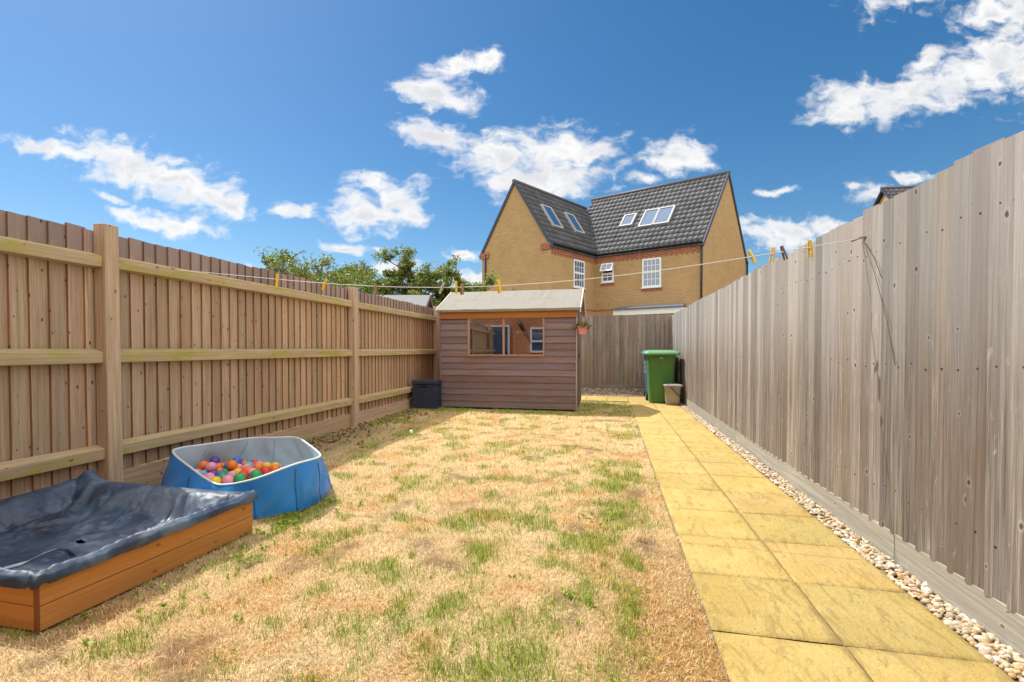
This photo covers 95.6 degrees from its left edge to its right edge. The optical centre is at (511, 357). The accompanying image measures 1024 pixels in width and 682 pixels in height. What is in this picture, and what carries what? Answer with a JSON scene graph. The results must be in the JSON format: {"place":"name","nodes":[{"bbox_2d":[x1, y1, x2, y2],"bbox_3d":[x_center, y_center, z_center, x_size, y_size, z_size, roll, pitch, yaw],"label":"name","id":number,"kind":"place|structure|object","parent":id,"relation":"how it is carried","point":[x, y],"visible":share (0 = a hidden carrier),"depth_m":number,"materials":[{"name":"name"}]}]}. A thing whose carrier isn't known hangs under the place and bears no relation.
{"place":"outdoors","nodes":[
{"label":"outdoors","id":0,"kind":"place"},
{"bbox_2d":[0,401,725,681],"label":"lawn","id":1,"kind":"structure","parent":0,"point":[204,665],"depth_m":2.11,"materials":[{"name":"beige plant"}]},
{"bbox_2d":[0,502,252,633],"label":"sandpit","id":2,"kind":"object","parent":1,"relation":"on","point":[42,607],"visible":0.49,"depth_m":2.02,"materials":[{"name":"orange wood"}]},
{"bbox_2d":[0,469,257,589],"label":"tarpaulin","id":3,"kind":"object","parent":2,"relation":"on","point":[43,531],"visible":0.97,"depth_m":2.59,"materials":[{"name":"plastic"}]},
{"bbox_2d":[0,210,439,499],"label":"wooden fence","id":4,"kind":"object","parent":1,"relation":"on","point":[121,359],"visible":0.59,"depth_m":3.81,"materials":[{"name":"brown wood"}]},
{"bbox_2d":[161,436,331,518],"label":"paddling pool","id":5,"kind":"structure","parent":1,"relation":"on","point":[299,479],"depth_m":3.29,"materials":[{"name":"blue plastic"}]},
{"bbox_2d":[198,461,208,469],"bbox_3d":[-2.501,0.877,3.766,0.080,0.080,0.080,-22,-4,-4],"label":"ball","id":6,"kind":"object","parent":5,"relation":"in","point":[201,465],"visible":0.77,"depth_m":3.74,"materials":[{"name":"orange plastic"}]},
{"bbox_2d":[205,462,216,471],"bbox_3d":[-2.402,0.876,3.712,0.080,0.080,0.080,40,9,-19],"label":"ball","id":7,"kind":"object","parent":5,"relation":"in","point":[209,466],"visible":0.88,"depth_m":3.69,"materials":[{"name":"pink plastic"}]},
{"bbox_2d":[209,456,219,462],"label":"ball","id":8,"kind":"object","parent":5,"relation":"in","point":[215,459],"visible":0.62,"depth_m":3.85,"materials":[{"name":"purple plastic"}]},
{"bbox_2d":[210,476,220,483],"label":"ball","id":9,"kind":"object","parent":5,"relation":"in","point":[216,479],"visible":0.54,"depth_m":3.47,"materials":[{"name":"yellow plastic"}]},
{"bbox_2d":[218,473,226,483],"bbox_3d":[-2.228,0.933,3.578,0.080,0.080,0.080,-31,-5,12],"label":"ball","id":10,"kind":"object","parent":5,"relation":"in","point":[221,475],"visible":0.34,"depth_m":3.55,"materials":[{"name":"green plastic"}]},
{"bbox_2d":[222,475,233,483],"bbox_3d":[-2.162,0.933,3.534,0.080,0.080,0.080,-9,-1,-20],"label":"ball","id":11,"kind":"object","parent":5,"relation":"in","point":[226,479],"visible":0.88,"depth_m":3.51,"materials":[{"name":"pink plastic"}]},
{"bbox_2d":[226,460,237,469],"bbox_3d":[-2.254,0.869,3.742,0.080,0.080,0.080,5,2,42],"label":"ball","id":12,"kind":"object","parent":5,"relation":"in","point":[232,465],"visible":1,"depth_m":3.72,"materials":[{"name":"orange plastic"}]},
{"bbox_2d":[227,471,236,477],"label":"ball","id":13,"kind":"object","parent":5,"relation":"in","point":[233,473],"visible":0.44,"depth_m":3.63,"materials":[{"name":"pink plastic"}]},
{"bbox_2d":[232,456,241,463],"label":"ball","id":14,"kind":"object","parent":5,"relation":"in","point":[237,459],"visible":0.66,"depth_m":3.90,"materials":[{"name":"blue plastic"}]},
{"bbox_2d":[234,473,245,481],"bbox_3d":[-2.103,0.932,3.587,0.080,0.080,0.080,-39,-36,10],"label":"ball","id":15,"kind":"object","parent":5,"relation":"in","point":[238,477],"visible":0.84,"depth_m":3.56,"materials":[{"name":"green plastic"}]},
{"bbox_2d":[239,470,248,479],"bbox_3d":[-2.120,0.931,3.665,0.080,0.080,0.080,17,5,19],"label":"ball","id":16,"kind":"object","parent":5,"relation":"in","point":[245,473],"visible":0.51,"depth_m":3.65,"materials":[{"name":"red plastic"}]},
{"bbox_2d":[248,468,256,477],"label":"ball","id":17,"kind":"object","parent":5,"relation":"in","point":[250,470],"visible":0.38,"depth_m":3.71,"materials":[{"name":"pink plastic"}]},
{"bbox_2d":[250,470,261,478],"bbox_3d":[-2.031,0.931,3.685,0.080,0.080,0.080,-17,-3,37],"label":"ball","id":18,"kind":"object","parent":5,"relation":"in","point":[255,473],"visible":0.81,"depth_m":3.66,"materials":[{"name":"green plastic"}]},
{"bbox_2d":[253,463,263,469],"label":"ball","id":19,"kind":"object","parent":5,"relation":"in","point":[258,466],"visible":0.65,"depth_m":3.79,"materials":[{"name":"orange plastic"}]},
{"bbox_2d":[260,466,270,474],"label":"ball","id":20,"kind":"object","parent":5,"relation":"in","point":[265,469],"visible":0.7,"depth_m":3.77,"materials":[{"name":"red plastic"}]},
{"bbox_2d":[263,462,270,466],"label":"ball","id":21,"kind":"object","parent":5,"relation":"in","point":[268,464],"visible":0.34,"depth_m":3.92,"materials":[{"name":"yellow plastic"}]},
{"bbox_2d":[270,464,280,471],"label":"ball","id":22,"kind":"object","parent":5,"relation":"in","point":[274,467],"visible":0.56,"depth_m":3.83,"materials":[{"name":"orange plastic"}]},
{"bbox_2d":[78,410,621,646],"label":"weeds","id":23,"kind":"object","parent":1,"relation":"on","point":[246,561],"visible":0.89,"depth_m":2.39,"materials":[{"name":"green plant"}]},
{"bbox_2d":[305,409,442,450],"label":"leaf litter","id":24,"kind":"object","parent":1,"relation":"on","point":[311,442],"visible":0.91,"depth_m":6.04,"materials":[{"name":"brown plant"}]},
{"bbox_2d":[412,379,441,408],"bbox_3d":[-1.548,0.673,8.448,0.472,0.520,0.277,0,1,12],"label":"storage box","id":25,"kind":"object","parent":1,"relation":"on","point":[426,394],"visible":0.89,"depth_m":8.34,"materials":[{"name":"plastic"}]},
{"bbox_2d":[435,288,585,409],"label":"garden shed","id":26,"kind":"structure","parent":1,"relation":"on","point":[513,349],"depth_m":8.40,"materials":[{"name":"brown wood"}]},
{"bbox_2d":[467,318,544,355],"bbox_3d":[-0.117,-0.378,8.307,1.410,0.715,0.050,0,1,12],"label":"window","id":27,"kind":"structure","parent":26,"relation":"in","point":[503,319],"depth_m":8.30,"materials":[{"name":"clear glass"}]},
{"bbox_2d":[578,311,581,403],"bbox_3d":[1.292,-0.004,8.829,0.028,1.700,0.768,0,1,12],"label":"door","id":28,"kind":"structure","parent":26,"relation":"in","point":[579,314],"depth_m":8.64,"materials":[{"name":"brown wood"}]},
{"bbox_2d":[573,307,590,333],"bbox_3d":[1.218,-0.631,7.951,0.283,0.474,0.259,-1,1,-33],"label":"hanging basket","id":29,"kind":"object","parent":26,"relation":"hanging from","point":[582,327],"visible":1,"depth_m":7.92,"materials":[{"name":"orange ceramic"}]},
{"bbox_2d":[0,0,1023,297],"label":"sky","id":30,"kind":"structure","parent":0,"point":[348,130],"materials":[{"name":"blue"}]},
{"bbox_2d":[581,396,1019,681],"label":"path","id":31,"kind":"structure","parent":0,"point":[744,582],"depth_m":2.09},
{"bbox_2d":[581,390,644,396],"bbox_3d":[1.306,0.845,11.000,4.795,0.083,0.548,0,1,12],"label":"gravel bed","id":32,"kind":"object","parent":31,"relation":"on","point":[623,395],"depth_m":10.77,"materials":[{"name":"stone"}]},
{"bbox_2d":[640,350,646,395],"bbox_3d":[3.185,0.368,10.198,0.680,1.059,0.859,0,1,12],"label":"wheelie bin","id":33,"kind":"object","parent":31,"relation":"on","point":[645,388],"visible":0.16,"depth_m":10.18,"materials":[{"name":"blue plastic"}]},
{"bbox_2d":[642,350,679,402],"bbox_3d":[3.004,0.381,9.419,0.680,1.059,0.859,0,1,12],"label":"wheelie bin","id":34,"kind":"object","parent":31,"relation":"on","point":[660,367],"visible":0.91,"depth_m":9.13,"materials":[{"name":"green plastic"}]},
{"bbox_2d":[663,384,682,404],"bbox_3d":[3.089,0.712,8.934,0.345,0.400,0.306,0,1,12],"label":"food caddy","id":35,"kind":"object","parent":31,"relation":"on","point":[672,392],"visible":1,"depth_m":8.83,"materials":[{"name":"grey plastic"}]},
{"bbox_2d":[581,387,1023,681],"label":"gravel","id":36,"kind":"structure","parent":31,"relation":"on","point":[990,648],"depth_m":2.18,"materials":[{"name":"beige gravel"}]},
{"label":"ground","id":37,"kind":"structure","parent":0,"visible":0},
{"bbox_2d":[260,250,305,275],"bbox_3d":[-3.916,-0.409,7.914,0.903,2.702,1.136,-1,1,-31],"label":"tree","id":38,"kind":"object","parent":37,"relation":"on","point":[282,269],"visible":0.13,"depth_m":7.63,"materials":[{"name":"green plant"}]},
{"bbox_2d":[253,243,378,294],"bbox_3d":[-4.394,-0.829,10.212,2.779,3.479,2.762,0,1,-7],"label":"tree","id":39,"kind":"object","parent":37,"relation":"on","point":[322,264],"visible":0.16,"depth_m":10.52,"materials":[{"name":"green plant"}]},
{"bbox_2d":[265,248,383,295],"bbox_3d":[-4.803,-0.893,11.775,2.947,3.550,2.991,0,1,12],"label":"tree","id":40,"kind":"object","parent":37,"relation":"on","point":[370,289],"visible":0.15,"depth_m":11.69,"materials":[{"name":"green plant"}]},
{"bbox_2d":[295,261,378,290],"bbox_3d":[-5.472,-1.030,13.878,3.267,3.740,3.204,0,1,12],"label":"tree","id":41,"kind":"object","parent":37,"relation":"on","point":[352,268],"visible":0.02,"depth_m":14.06,"materials":[{"name":"green plant"}]},
{"bbox_2d":[348,260,433,294],"bbox_3d":[-4.658,-1.250,16.665,3.094,4.100,3.462,1,1,33],"label":"tree","id":42,"kind":"object","parent":37,"relation":"on","point":[369,268],"visible":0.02,"depth_m":15.91,"materials":[{"name":"green plant"}]},
{"bbox_2d":[379,294,432,308],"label":"neighbour shed","id":43,"kind":"structure","parent":37,"relation":"on","point":[424,300],"depth_m":13.09,"materials":[{"name":"grey"}]},
{"bbox_2d":[369,245,460,305],"bbox_3d":[-3.343,-1.494,16.155,3.498,4.592,3.575,0,1,12],"label":"tree","id":44,"kind":"object","parent":37,"relation":"on","point":[395,280],"visible":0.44,"depth_m":15.65,"materials":[{"name":"green plant"}]},
{"bbox_2d":[421,268,499,305],"bbox_3d":[-1.980,-1.178,16.276,2.848,3.962,2.696,1,1,42],"label":"tree","id":45,"kind":"object","parent":37,"relation":"on","point":[455,275],"visible":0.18,"depth_m":15.84,"materials":[{"name":"green plant"}]},
{"bbox_2d":[479,170,747,315],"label":"house","id":46,"kind":"structure","parent":37,"relation":"on","point":[538,235],"depth_m":22.20,"materials":[{"name":"beige brick"}]},
{"bbox_2d":[573,259,585,291],"bbox_3d":[3.248,-3.922,22.319,0.499,1.480,0.908,0,1,17],"label":"window","id":47,"kind":"structure","parent":46,"relation":"in","point":[578,266],"depth_m":22.31,"materials":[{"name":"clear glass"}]},
{"bbox_2d":[600,262,613,285],"bbox_3d":[4.698,-4.101,22.914,0.712,1.096,0.446,1,1,35],"label":"window","id":48,"kind":"structure","parent":46,"relation":"in","point":[607,269],"depth_m":22.89,"materials":[{"name":"clear glass"}]},
{"bbox_2d":[641,257,661,290],"bbox_3d":[6.514,-3.875,21.698,0.956,1.504,0.389,0,1,21],"label":"window","id":49,"kind":"structure","parent":46,"relation":"in","point":[651,281],"depth_m":21.68,"materials":[{"name":"clear glass"}]},
{"bbox_2d":[581,314,672,391],"bbox_3d":[1.299,-0.041,11.380,5.026,1.944,0.158,0,1,12],"label":"wooden fence","id":50,"kind":"object","parent":37,"relation":"on","point":[613,347],"visible":0.36,"depth_m":11.04,"materials":[{"name":"brown wood"}]},
{"bbox_2d":[672,130,1023,658],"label":"wooden fence","id":51,"kind":"object","parent":37,"relation":"on","point":[911,461],"visible":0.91,"depth_m":2.24,"materials":[{"name":"grey wood"}]},
{"bbox_2d":[177,236,895,364],"bbox_3d":[-0.369,-0.343,3.245,4.918,0.733,0.366,0,1,18],"label":"clothes line","id":52,"kind":"object","parent":51,"relation":"attached to","point":[861,237],"visible":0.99,"depth_m":2.90,"materials":[{"name":"rope"},{"name":"plastic"}]},
{"bbox_2d":[275,274,278,286],"bbox_3d":[-1.815,-0.592,3.588,0.026,0.102,0.027,-1,1,-28],"label":"clothes peg","id":53,"kind":"object","parent":52,"relation":"hanging from","point":[277,280],"visible":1,"depth_m":3.58,"materials":[{"name":"plastic"}]},
{"bbox_2d":[321,278,326,289],"bbox_3d":[-1.405,-0.546,3.478,0.051,0.088,0.028,0,1,12],"label":"clothes peg","id":54,"kind":"object","parent":52,"relation":"hanging from","point":[324,283],"visible":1,"depth_m":3.47,"materials":[{"name":"plastic"}]},
{"bbox_2d":[439,282,444,293],"bbox_3d":[-0.491,-0.485,3.252,0.053,0.085,0.028,0,1,12],"label":"clothes peg","id":55,"kind":"object","parent":52,"relation":"hanging from","point":[441,287],"visible":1,"depth_m":3.24,"materials":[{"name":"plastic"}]},
{"bbox_2d":[460,284,463,294],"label":"clothes peg","id":56,"kind":"object","parent":52,"relation":"hanging from","point":[461,289],"visible":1,"depth_m":3.21,"materials":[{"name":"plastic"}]},
{"bbox_2d":[497,280,500,292],"bbox_3d":[-0.087,-0.480,3.147,0.025,0.092,0.027,-1,1,-34],"label":"clothes peg","id":57,"kind":"object","parent":52,"relation":"hanging from","point":[498,286],"visible":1,"depth_m":3.14,"materials":[{"name":"plastic"}]},
{"bbox_2d":[747,249,756,263],"bbox_3d":[1.435,-0.602,2.778,0.056,0.089,0.028,0,1,12],"label":"clothes peg","id":58,"kind":"object","parent":52,"relation":"hanging from","point":[750,253],"visible":1,"depth_m":2.77,"materials":[{"name":"plastic"}]},
{"bbox_2d":[769,247,774,261],"bbox_3d":[1.539,-0.607,2.752,0.019,0.090,0.028,-1,1,-39],"label":"clothes peg","id":59,"kind":"object","parent":52,"relation":"hanging from","point":[772,250],"visible":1,"depth_m":2.75,"materials":[{"name":"plastic"}]},
{"bbox_2d":[780,246,787,259],"bbox_3d":[1.599,-0.615,2.731,0.034,0.086,0.032,0,1,-16],"label":"clothes peg","id":60,"kind":"object","parent":52,"relation":"hanging from","point":[782,249],"visible":1,"depth_m":2.73,"materials":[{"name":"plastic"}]},
{"bbox_2d":[807,240,812,257],"bbox_3d":[1.731,-0.631,2.697,0.023,0.101,0.026,-1,1,-28],"label":"clothes peg","id":61,"kind":"object","parent":52,"relation":"hanging from","point":[809,245],"visible":1,"depth_m":2.70,"materials":[{"name":"plastic"}]},
{"bbox_2d":[873,185,917,205],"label":"house","id":62,"kind":"structure","parent":37,"relation":"on","point":[887,193],"depth_m":22.44,"materials":[{"name":"grey tile"}]}
]}

